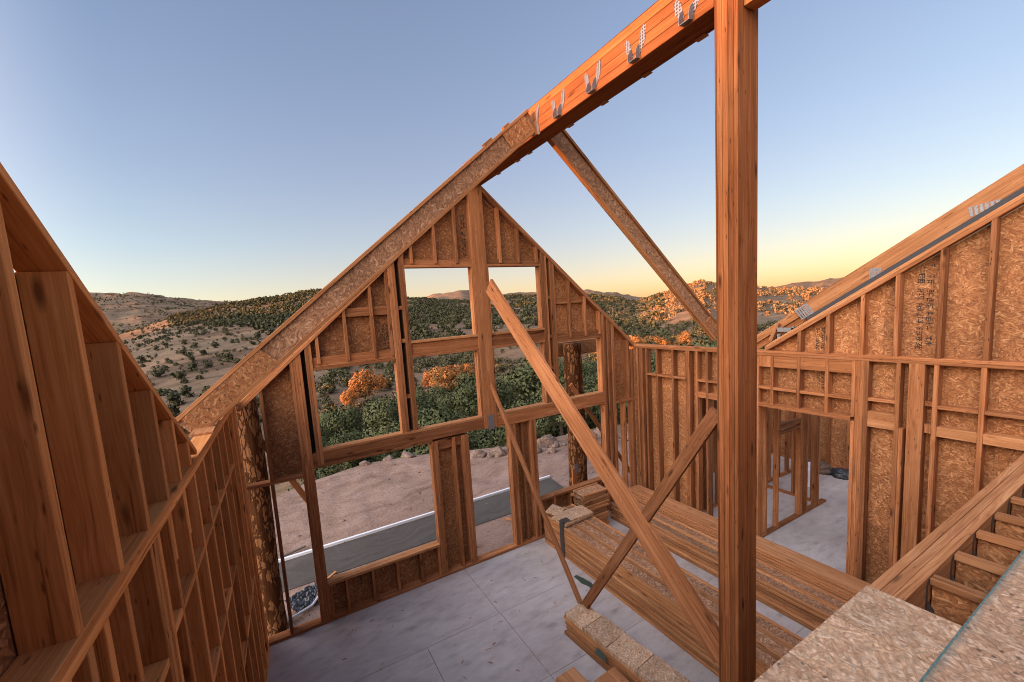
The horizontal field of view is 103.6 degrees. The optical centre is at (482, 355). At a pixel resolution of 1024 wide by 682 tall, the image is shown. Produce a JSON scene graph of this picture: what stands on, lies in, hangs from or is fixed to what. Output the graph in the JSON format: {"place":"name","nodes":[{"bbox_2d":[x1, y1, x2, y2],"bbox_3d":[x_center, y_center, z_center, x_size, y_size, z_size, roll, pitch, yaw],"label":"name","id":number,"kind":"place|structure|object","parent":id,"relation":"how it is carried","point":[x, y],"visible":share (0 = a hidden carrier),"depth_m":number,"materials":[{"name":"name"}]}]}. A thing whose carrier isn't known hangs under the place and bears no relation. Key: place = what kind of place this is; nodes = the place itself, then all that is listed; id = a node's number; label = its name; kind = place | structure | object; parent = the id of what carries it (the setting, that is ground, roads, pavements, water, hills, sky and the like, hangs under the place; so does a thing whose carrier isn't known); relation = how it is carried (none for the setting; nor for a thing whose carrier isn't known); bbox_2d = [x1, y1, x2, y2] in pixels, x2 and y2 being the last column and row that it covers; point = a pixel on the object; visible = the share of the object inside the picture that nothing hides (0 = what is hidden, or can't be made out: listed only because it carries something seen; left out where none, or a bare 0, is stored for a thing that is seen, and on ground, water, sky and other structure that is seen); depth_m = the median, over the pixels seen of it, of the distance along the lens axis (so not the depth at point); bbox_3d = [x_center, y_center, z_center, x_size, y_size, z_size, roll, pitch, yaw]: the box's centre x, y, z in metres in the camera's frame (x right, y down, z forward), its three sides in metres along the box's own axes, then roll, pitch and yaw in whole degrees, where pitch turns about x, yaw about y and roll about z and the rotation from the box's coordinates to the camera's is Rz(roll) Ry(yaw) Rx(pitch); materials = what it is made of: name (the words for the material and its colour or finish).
{"place":"outdoors","nodes":[
{"label":"outdoors","id":0,"kind":"place"},
{"bbox_2d":[279,478,563,591],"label":"driveway","id":1,"kind":"structure","parent":0,"point":[346,556],"depth_m":8.63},
{"bbox_2d":[89,277,895,629],"bbox_3d":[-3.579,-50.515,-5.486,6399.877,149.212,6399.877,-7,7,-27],"label":"terrain","id":2,"kind":"structure","parent":0,"point":[359,499],"depth_m":13.21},
{"bbox_2d":[93,292,227,331],"bbox_3d":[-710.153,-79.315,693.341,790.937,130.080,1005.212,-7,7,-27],"label":"scrub","id":3,"kind":"object","parent":2,"relation":"on","point":[159,310],"visible":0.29,"depth_m":864.31,"materials":[{"name":"green plant"}]},
{"bbox_2d":[117,302,240,346],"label":"slope scrub","id":4,"kind":"object","parent":2,"relation":"on","point":[179,331],"visible":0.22,"depth_m":223.00,"materials":[{"name":"green plant"}]},
{"bbox_2d":[128,310,316,395],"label":"scrub","id":5,"kind":"object","parent":2,"relation":"on","point":[216,354],"visible":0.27,"depth_m":145.04,"materials":[{"name":"green plant"}]},
{"bbox_2d":[235,396,287,636],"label":"log column","id":6,"kind":"structure","parent":2,"relation":"on","point":[255,465],"depth_m":6.07,"materials":[{"name":"brown wood"}]},
{"bbox_2d":[284,582,318,612],"bbox_3d":[-3.030,4.208,7.114,0.500,0.076,0.750,2,8,42],"label":"plastic sheet","id":7,"kind":"object","parent":2,"relation":"on","point":[305,596],"visible":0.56,"depth_m":7.03,"materials":[{"name":"grey"}]},
{"bbox_2d":[316,426,366,478],"bbox_3d":[-5.607,4.370,16.220,2.268,2.938,2.299,-4,6,1],"label":"evergreen tree","id":8,"kind":"object","parent":2,"relation":"on","point":[345,465],"visible":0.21,"depth_m":15.99,"materials":[{"name":"green plant"}]},
{"bbox_2d":[318,404,372,444],"bbox_3d":[-8.940,5.118,25.694,4.807,4.166,3.465,-1,7,25],"label":"evergreen tree","id":9,"kind":"object","parent":2,"relation":"on","point":[340,419],"visible":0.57,"depth_m":25.14,"materials":[{"name":"green plant"}]},
{"bbox_2d":[340,387,360,406],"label":"sunlit tree","id":10,"kind":"object","parent":2,"relation":"on","point":[349,397],"visible":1,"depth_m":60.88,"materials":[{"name":"brown plant"}]},
{"bbox_2d":[348,367,383,400],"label":"sunlit tree","id":11,"kind":"object","parent":2,"relation":"on","point":[363,383],"visible":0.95,"depth_m":63.09,"materials":[{"name":"brown plant"}]},
{"bbox_2d":[361,398,418,438],"bbox_3d":[-5.709,4.654,24.632,3.601,4.483,3.466,-3,6,14],"label":"evergreen tree","id":12,"kind":"object","parent":2,"relation":"on","point":[385,413],"visible":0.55,"depth_m":24.02,"materials":[{"name":"green plant"}]},
{"bbox_2d":[278,475,549,562],"bbox_3d":[-3.621,4.146,8.514,12.500,0.100,0.055,-7,7,-27],"label":"metal edging","id":13,"kind":"object","parent":2,"relation":"on","point":[383,528],"visible":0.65,"depth_m":9.17,"materials":[{"name":"white metal"}]},
{"bbox_2d":[166,288,667,339],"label":"wooded hill","id":14,"kind":"structure","parent":2,"relation":"on","point":[440,316],"depth_m":248.93,"materials":[{"name":"green plant"}]},
{"bbox_2d":[399,402,474,454],"bbox_3d":[-1.799,4.194,18.203,3.539,4.467,3.668,-7,7,-24],"label":"evergreen tree","id":15,"kind":"object","parent":2,"relation":"on","point":[434,417],"visible":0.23,"depth_m":17.52,"materials":[{"name":"green plant"}]},
{"bbox_2d":[426,384,454,402],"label":"evergreen tree","id":16,"kind":"object","parent":2,"relation":"on","point":[432,393],"visible":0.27,"depth_m":38.91,"materials":[{"name":"green plant"}]},
{"bbox_2d":[271,511,609,645],"bbox_3d":[4.924,3.898,4.800,13.800,0.424,9.360,-7,7,-27],"label":"floor base","id":17,"kind":"object","parent":2,"relation":"on","point":[397,595],"depth_m":6.60,"materials":[{"name":"grey"}]},
{"bbox_2d":[268,454,847,681],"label":"floor","id":18,"kind":"structure","parent":17,"relation":"on","point":[435,633],"depth_m":5.82,"materials":[{"name":"concrete"}]},
{"bbox_2d":[0,162,268,681],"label":"stud wall","id":19,"kind":"structure","parent":18,"relation":"on","point":[127,550],"depth_m":1.55,"materials":[{"name":"wood"}]},
{"bbox_2d":[236,185,636,645],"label":"gable wall","id":20,"kind":"structure","parent":18,"relation":"on","point":[475,233],"depth_m":6.81,"materials":[{"name":"brown wood"}]},
{"bbox_2d":[490,383,581,603],"bbox_3d":[0.750,1.978,6.366,0.042,2.910,2.140,-8,7,-29],"label":"diagonal brace","id":21,"kind":"object","parent":20,"relation":"attached to","point":[543,511],"visible":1,"depth_m":6.21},
{"bbox_2d":[463,0,770,184],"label":"ridge beam","id":22,"kind":"structure","parent":20,"relation":"on","point":[650,39],"depth_m":3.79,"materials":[{"name":"brown wood"}]},
{"bbox_2d":[175,105,539,436],"bbox_3d":[-1.124,-1.130,4.460,4.145,3.435,0.606,-7,7,-25],"label":"joist rafter","id":23,"kind":"object","parent":22,"relation":"attached to","point":[210,407],"visible":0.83,"depth_m":4.24,"materials":[{"name":"brown wood"}]},
{"bbox_2d":[547,130,716,340],"bbox_3d":[2.488,-1.707,6.188,3.767,3.292,0.075,-7,7,-27],"label":"joist rafter","id":24,"kind":"object","parent":22,"relation":"attached to","point":[571,154],"visible":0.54,"depth_m":6.00,"materials":[{"name":"brown wood"}]},
{"bbox_2d":[564,630,608,670],"bbox_3d":[1.801,3.850,4.827,0.360,0.050,1.950,-8,7,-32],"label":"joist offcut","id":25,"kind":"object","parent":18,"relation":"on","point":[602,665],"visible":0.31,"depth_m":5.21,"materials":[{"name":"brown wood"}]},
{"bbox_2d":[567,629,611,669],"bbox_3d":[1.826,3.795,4.777,0.360,0.050,1.950,-8,7,-32],"label":"joist offcut","id":26,"kind":"object","parent":25,"relation":"on","point":[608,666],"visible":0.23,"depth_m":5.16,"materials":[{"name":"brown wood"}]},
{"bbox_2d":[566,625,632,681],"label":"joist offcut","id":27,"kind":"object","parent":26,"relation":"on","point":[588,645],"visible":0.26,"depth_m":5.14,"materials":[{"name":"brown wood"}]},
{"bbox_2d":[565,620,637,681],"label":"joist offcut","id":28,"kind":"object","parent":27,"relation":"on","point":[613,662],"visible":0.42,"depth_m":4.96,"materials":[{"name":"brown wood"}]},
{"bbox_2d":[564,615,642,681],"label":"joist offcut","id":29,"kind":"object","parent":28,"relation":"on","point":[631,673],"visible":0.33,"depth_m":4.93,"materials":[{"name":"brown wood"}]},
{"bbox_2d":[565,603,601,630],"bbox_3d":[1.353,3.519,5.438,0.352,0.050,0.340,-8,7,-32],"label":"board offcut","id":30,"kind":"object","parent":29,"relation":"on","point":[580,616],"visible":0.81,"depth_m":5.41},
{"bbox_2d":[584,615,625,649],"bbox_3d":[1.558,3.536,5.146,0.370,0.050,0.360,-8,7,-32],"label":"board offcut","id":31,"kind":"object","parent":29,"relation":"on","point":[603,631],"visible":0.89,"depth_m":5.12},
{"bbox_2d":[606,633,653,673],"bbox_3d":[1.760,3.558,4.818,0.360,0.050,0.400,-8,8,-34],"label":"board offcut","id":32,"kind":"object","parent":29,"relation":"on","point":[629,652],"visible":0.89,"depth_m":4.79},
{"bbox_2d":[635,655,689,681],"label":"board offcut","id":33,"kind":"object","parent":29,"relation":"on","point":[655,668],"visible":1,"depth_m":4.51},
{"bbox_2d":[545,539,718,676],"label":"floor joist","id":34,"kind":"object","parent":18,"relation":"on","point":[711,669],"visible":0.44,"depth_m":5.62,"materials":[{"name":"brown wood"}]},
{"bbox_2d":[545,536,718,672],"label":"floor joist","id":35,"kind":"object","parent":34,"relation":"on","point":[701,657],"visible":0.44,"depth_m":5.60,"materials":[{"name":"brown wood"}]},
{"bbox_2d":[545,534,718,667],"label":"floor joist","id":36,"kind":"object","parent":35,"relation":"on","point":[700,652],"visible":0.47,"depth_m":5.61,"materials":[{"name":"brown wood"}]},
{"bbox_2d":[545,531,718,663],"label":"floor joist","id":37,"kind":"object","parent":36,"relation":"on","point":[683,635],"visible":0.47,"depth_m":5.63,"materials":[{"name":"brown wood"}]},
{"bbox_2d":[544,528,705,649],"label":"floor joist","id":38,"kind":"object","parent":37,"relation":"on","point":[646,603],"visible":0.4,"depth_m":5.71,"materials":[{"name":"brown wood"}]},
{"bbox_2d":[544,525,756,678],"bbox_3d":[2.466,3.431,5.534,0.236,0.050,5.100,-7,7,-27],"label":"floor joist","id":39,"kind":"object","parent":38,"relation":"on","point":[686,629],"visible":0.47,"depth_m":5.73,"materials":[{"name":"brown wood"}]},
{"bbox_2d":[544,522,759,677],"bbox_3d":[2.462,3.373,5.531,0.236,0.050,5.100,-7,7,-27],"label":"floor joist","id":40,"kind":"object","parent":39,"relation":"on","point":[682,622],"visible":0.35,"depth_m":5.77,"materials":[{"name":"brown wood"}]},
{"bbox_2d":[551,524,762,675],"bbox_3d":[2.460,3.316,5.521,0.236,0.050,5.100,-7,7,-27],"label":"floor joist","id":41,"kind":"object","parent":40,"relation":"on","point":[685,620],"visible":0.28,"depth_m":5.73,"materials":[{"name":"brown wood"}]},
{"bbox_2d":[549,520,766,672],"bbox_3d":[2.459,3.258,5.511,0.236,0.050,5.100,-7,7,-27],"label":"floor joist","id":42,"kind":"object","parent":41,"relation":"on","point":[761,669],"visible":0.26,"depth_m":5.76,"materials":[{"name":"brown wood"}]},
{"bbox_2d":[546,513,780,669],"bbox_3d":[2.449,3.200,5.510,0.236,0.050,5.100,-7,7,-27],"label":"floor joist","id":43,"kind":"object","parent":42,"relation":"on","point":[766,659],"visible":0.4,"depth_m":5.79,"materials":[{"name":"brown wood"}]},
{"bbox_2d":[611,516,814,630],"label":"floor joist","id":44,"kind":"object","parent":18,"relation":"on","point":[757,598],"visible":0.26,"depth_m":5.90,"materials":[{"name":"brown wood"}]},
{"bbox_2d":[610,513,817,628],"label":"floor joist","id":45,"kind":"object","parent":44,"relation":"on","point":[797,616],"visible":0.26,"depth_m":5.88,"materials":[{"name":"brown wood"}]},
{"bbox_2d":[611,511,821,625],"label":"floor joist","id":46,"kind":"object","parent":45,"relation":"on","point":[757,590],"visible":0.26,"depth_m":5.85,"materials":[{"name":"brown wood"}]},
{"bbox_2d":[610,508,823,622],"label":"floor joist","id":47,"kind":"object","parent":46,"relation":"on","point":[757,586],"visible":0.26,"depth_m":5.84,"materials":[{"name":"brown wood"}]},
{"bbox_2d":[611,506,827,620],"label":"floor joist","id":48,"kind":"object","parent":47,"relation":"on","point":[812,612],"visible":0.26,"depth_m":5.81,"materials":[{"name":"brown wood"}]},
{"bbox_2d":[610,501,837,617],"bbox_3d":[3.957,3.248,6.233,0.236,0.050,5.100,-7,7,-27],"label":"floor joist","id":49,"kind":"object","parent":48,"relation":"on","point":[815,604],"visible":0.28,"depth_m":5.84,"materials":[{"name":"brown wood"}]},
{"bbox_2d":[714,0,757,681],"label":"timber post","id":50,"kind":"object","parent":18,"relation":"on","point":[736,91],"visible":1,"depth_m":3.15,"materials":[{"name":"brown wood"}]},
{"bbox_2d":[486,279,718,662],"bbox_3d":[1.152,0.794,5.172,0.045,3.904,4.109,-7,7,-27],"label":"diagonal brace","id":51,"kind":"object","parent":50,"relation":"attached to","point":[700,619],"visible":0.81,"depth_m":4.56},
{"bbox_2d":[582,407,716,608],"bbox_3d":[1.691,1.964,4.471,0.049,3.233,2.119,-7,7,-22],"label":"diagonal brace","id":52,"kind":"object","parent":50,"relation":"attached to","point":[700,436],"visible":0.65,"depth_m":4.00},
{"bbox_2d":[702,398,790,512],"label":"partition wall","id":53,"kind":"structure","parent":18,"relation":"on","point":[787,470],"depth_m":8.67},
{"bbox_2d":[765,344,811,501],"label":"partition wall","id":54,"kind":"structure","parent":18,"relation":"on","point":[793,454],"depth_m":8.75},
{"bbox_2d":[762,407,825,537],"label":"partition wall","id":55,"kind":"structure","parent":18,"relation":"on","point":[801,422],"depth_m":7.88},
{"bbox_2d":[771,408,849,468],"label":"sheathed wall","id":56,"kind":"structure","parent":18,"relation":"on","point":[834,441],"depth_m":10.02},
{"bbox_2d":[633,193,1023,583],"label":"side wall","id":57,"kind":"structure","parent":18,"relation":"on","point":[914,375],"depth_m":5.15,"materials":[{"name":"brown wood"}]},
{"bbox_2d":[757,164,1023,348],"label":"roof rafter","id":58,"kind":"object","parent":57,"relation":"on","point":[1006,188],"visible":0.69,"depth_m":5.08,"materials":[{"name":"brown wood"}]},
{"bbox_2d":[869,454,1023,610],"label":"stair stringer","id":59,"kind":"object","parent":57,"relation":"attached to","point":[908,575],"depth_m":2.56,"materials":[{"name":"brown wood"}]},
{"bbox_2d":[754,653,833,681],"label":"subfloor sheet","id":60,"kind":"object","parent":59,"relation":"on","point":[787,667],"visible":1,"depth_m":1.72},
{"bbox_2d":[789,615,930,681],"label":"subfloor sheet","id":61,"kind":"object","parent":59,"relation":"on","point":[834,648],"visible":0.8,"depth_m":1.77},
{"bbox_2d":[833,585,961,665],"bbox_3d":[2.005,1.293,1.953,0.386,0.020,0.341,-7,7,-27],"label":"subfloor sheet","id":62,"kind":"object","parent":59,"relation":"on","point":[918,633],"visible":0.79,"depth_m":1.93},
{"bbox_2d":[925,574,986,625],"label":"deck joist","id":63,"kind":"object","parent":59,"relation":"attached to","point":[956,602],"visible":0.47,"depth_m":2.19,"materials":[{"name":"brown wood"}]},
{"bbox_2d":[950,551,1008,593],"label":"deck joist","id":64,"kind":"object","parent":59,"relation":"attached to","point":[979,574],"visible":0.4,"depth_m":2.37,"materials":[{"name":"brown wood"}]},
{"bbox_2d":[972,529,1023,566],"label":"deck joist","id":65,"kind":"object","parent":59,"relation":"attached to","point":[1000,549],"visible":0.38,"depth_m":2.56,"materials":[{"name":"brown wood"}]},
{"bbox_2d":[991,512,1023,541],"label":"deck joist","id":66,"kind":"object","parent":59,"relation":"attached to","point":[1009,526],"visible":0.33,"depth_m":2.76,"materials":[{"name":"brown wood"}]},
{"bbox_2d":[1007,496,1023,517],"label":"deck joist","id":67,"kind":"object","parent":59,"relation":"attached to","point":[1017,506],"visible":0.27,"depth_m":2.98,"materials":[{"name":"brown wood"}]},
{"bbox_2d":[430,369,456,389],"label":"golden tree","id":68,"kind":"object","parent":2,"relation":"on","point":[445,380],"visible":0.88,"depth_m":65.90,"materials":[{"name":"brown plant"}]},
{"bbox_2d":[450,372,513,435],"bbox_3d":[-0.318,3.694,25.820,4.279,5.411,4.397,0,7,32],"label":"evergreen tree","id":69,"kind":"object","parent":2,"relation":"on","point":[465,392],"visible":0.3,"depth_m":25.63,"materials":[{"name":"green plant"}]},
{"bbox_2d":[469,429,504,449],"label":"evergreen tree","id":70,"kind":"object","parent":2,"relation":"on","point":[482,442],"visible":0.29,"depth_m":18.18,"materials":[{"name":"green plant"}]},
{"bbox_2d":[490,398,553,447],"bbox_3d":[1.526,3.380,17.398,2.759,3.038,2.882,-1,7,28],"label":"evergreen tree","id":71,"kind":"object","parent":2,"relation":"on","point":[501,442],"visible":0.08,"depth_m":17.19,"materials":[{"name":"green plant"}]},
{"bbox_2d":[496,357,564,408],"bbox_3d":[3.752,2.874,27.849,5.984,6.299,5.794,-7,7,-24],"label":"evergreen tree","id":72,"kind":"object","parent":2,"relation":"on","point":[522,381],"visible":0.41,"depth_m":26.80,"materials":[{"name":"green plant"}]},
{"bbox_2d":[315,317,787,421],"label":"valley scrub","id":73,"kind":"object","parent":2,"relation":"on","point":[344,373],"visible":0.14,"depth_m":90.75,"materials":[{"name":"green plant"}]},
{"bbox_2d":[533,381,594,435],"bbox_3d":[3.337,2.406,16.581,2.676,2.958,2.792,0,7,31],"label":"evergreen tree","id":74,"kind":"object","parent":2,"relation":"on","point":[560,420],"visible":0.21,"depth_m":16.25,"materials":[{"name":"green plant"}]},
{"bbox_2d":[563,343,587,485],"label":"log column","id":75,"kind":"structure","parent":2,"relation":"on","point":[573,373],"depth_m":8.87,"materials":[{"name":"brown wood"}]},
{"bbox_2d":[557,338,596,356],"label":"porch beam","id":76,"kind":"structure","parent":75,"relation":"attached to","point":[588,345],"depth_m":9.34,"materials":[{"name":"brown wood"}]},
{"bbox_2d":[569,383,629,473],"bbox_3d":[2.798,1.825,9.171,1.969,2.709,0.040,-7,7,-27],"label":"diagonal brace","id":77,"kind":"object","parent":75,"relation":"attached to","point":[587,409],"visible":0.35,"depth_m":8.92,"materials":[{"name":"brown wood"}]},
{"bbox_2d":[537,424,628,453],"bbox_3d":[4.171,2.929,14.154,5.365,0.362,1.911,-7,7,-27],"label":"rubble","id":78,"kind":"object","parent":2,"relation":"on","point":[553,446],"visible":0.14,"depth_m":13.73,"materials":[{"name":"stone"}]},
{"bbox_2d":[537,434,556,447],"bbox_3d":[2.260,3.062,14.077,0.760,0.666,0.676,-6,6,-14],"label":"boulder","id":79,"kind":"object","parent":78,"relation":"on","point":[546,441],"visible":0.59,"depth_m":13.80,"materials":[{"name":"stone"}]},
{"bbox_2d":[598,279,888,324],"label":"scrub on hill","id":80,"kind":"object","parent":2,"relation":"on","point":[785,307],"visible":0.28,"depth_m":228.40,"materials":[{"name":"green plant"}]},
{"bbox_2d":[0,0,1023,301],"label":"sky","id":81,"kind":"structure","parent":0,"point":[214,150],"materials":[{"name":"blue"}]},
{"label":"floor joist","id":82,"kind":"object","parent":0,"visible":0},
{"bbox_2d":[562,507,792,657],"bbox_3d":[2.672,3.173,5.609,0.236,0.050,5.100,-7,7,-27],"label":"floor joist","id":83,"kind":"object","parent":82,"relation":"on","point":[773,644],"visible":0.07,"depth_m":5.68,"materials":[{"name":"brown wood"}]},
{"bbox_2d":[552,514,592,526],"bbox_3d":[1.664,2.981,7.474,0.680,0.044,0.380,-8,7,-30],"label":"board scrap","id":84,"kind":"object","parent":83,"relation":"on","point":[554,518],"visible":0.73,"depth_m":7.31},
{"bbox_2d":[554,505,592,523],"bbox_3d":[1.683,2.940,7.470,0.640,0.036,0.340,-7,7,-26],"label":"board scrap","id":85,"kind":"object","parent":84,"relation":"on","point":[576,513],"visible":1,"depth_m":7.45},
{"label":"floor joist","id":86,"kind":"object","parent":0,"visible":0},
{"bbox_2d":[563,504,802,647],"bbox_3d":[2.871,3.146,5.725,0.236,0.050,5.100,-7,7,-27],"label":"floor joist","id":87,"kind":"object","parent":86,"relation":"on","point":[780,632],"visible":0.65,"depth_m":5.44,"materials":[{"name":"brown wood"}]},
{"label":"floor joist","id":88,"kind":"object","parent":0,"visible":0},
{"bbox_2d":[638,502,846,608],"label":"floor joist","id":89,"kind":"object","parent":88,"relation":"on","point":[814,591],"depth_m":6.00,"materials":[{"name":"brown wood"}]},
{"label":"joist offcut","id":90,"kind":"object","parent":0,"visible":0},
{"bbox_2d":[574,502,608,510],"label":"joist offcut","id":91,"kind":"object","parent":90,"relation":"on","point":[599,506],"visible":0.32,"depth_m":7.97,"materials":[{"name":"brown wood"}]},
{"bbox_2d":[574,499,608,508],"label":"joist offcut","id":92,"kind":"object","parent":91,"relation":"on","point":[595,504],"visible":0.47,"depth_m":7.98,"materials":[{"name":"brown wood"}]},
{"bbox_2d":[573,496,607,506],"bbox_3d":[2.172,2.875,8.104,0.620,0.050,0.330,-7,7,-26],"label":"joist offcut","id":93,"kind":"object","parent":92,"relation":"on","point":[590,503],"visible":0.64,"depth_m":7.97,"materials":[{"name":"brown wood"}]},
{"bbox_2d":[574,493,607,503],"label":"joist offcut","id":94,"kind":"object","parent":93,"relation":"on","point":[595,498],"visible":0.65,"depth_m":7.95,"materials":[{"name":"brown wood"}]},
{"bbox_2d":[571,491,605,501],"bbox_3d":[2.121,2.765,8.072,0.620,0.050,0.330,-7,7,-28],"label":"joist offcut","id":95,"kind":"object","parent":94,"relation":"on","point":[581,498],"visible":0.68,"depth_m":7.94,"materials":[{"name":"brown wood"}]},
{"bbox_2d":[573,482,606,497],"bbox_3d":[2.158,2.702,8.085,0.620,0.050,0.330,-7,7,-26],"label":"joist offcut","id":96,"kind":"object","parent":95,"relation":"on","point":[590,490],"visible":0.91,"depth_m":8.06,"materials":[{"name":"brown wood"}]},
{"bbox_3d":[1.189,3.786,4.325,0.270,0.037,0.900,-8,7,-30],"label":"short plank","id":97,"kind":"object","parent":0,"visible":0},
{"bbox_2d":[556,667,587,681],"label":"short plank","id":98,"kind":"object","parent":97,"relation":"on","point":[572,674],"visible":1,"depth_m":4.63,"materials":[{"name":"brown wood"}]},
{"bbox_3d":[1.647,3.760,4.259,0.320,0.037,0.960,-8,7,-30],"label":"short plank","id":99,"kind":"object","parent":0,"visible":0},
{"bbox_2d":[595,667,629,681],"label":"short plank","id":100,"kind":"object","parent":99,"relation":"on","point":[613,674],"visible":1,"depth_m":4.59,"materials":[{"name":"brown wood"}]},
{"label":"deck joist","id":101,"kind":"object","parent":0,"visible":0},
{"bbox_2d":[919,549,1023,681],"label":"subfloor sheet","id":102,"kind":"object","parent":101,"relation":"on","point":[986,644],"visible":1,"depth_m":1.79,"materials":[{"name":"brown wood"}]},
{"bbox_3d":[4.491,3.253,6.482,0.350,0.039,5.200,-7,7,-27],"label":"veneer plank","id":103,"kind":"object","parent":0,"visible":0},
{"bbox_2d":[637,501,847,601],"bbox_3d":[4.491,3.210,6.466,0.350,0.039,5.200,-7,7,-27],"label":"veneer plank","id":104,"kind":"object","parent":103,"relation":"on","point":[756,557],"visible":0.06,"depth_m":6.21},
{"bbox_2d":[635,498,849,600],"bbox_3d":[4.492,3.165,6.457,0.350,0.039,5.200,-7,7,-27],"label":"veneer plank","id":105,"kind":"object","parent":104,"relation":"on","point":[786,570],"visible":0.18,"depth_m":6.12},
{"bbox_2d":[633,495,852,598],"bbox_3d":[4.506,3.122,6.422,0.350,0.039,5.200,-7,7,-27],"label":"veneer plank","id":106,"kind":"object","parent":105,"relation":"on","point":[783,565],"visible":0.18,"depth_m":6.11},
{"bbox_2d":[631,492,854,596],"bbox_3d":[4.485,3.074,6.457,0.350,0.039,5.200,-7,7,-27],"label":"veneer plank","id":107,"kind":"object","parent":106,"relation":"on","point":[792,567],"visible":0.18,"depth_m":6.09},
{"bbox_2d":[629,484,870,594],"bbox_3d":[4.480,3.030,6.454,0.350,0.039,5.200,-7,7,-27],"label":"veneer plank","id":108,"kind":"object","parent":107,"relation":"on","point":[842,580],"visible":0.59,"depth_m":6.15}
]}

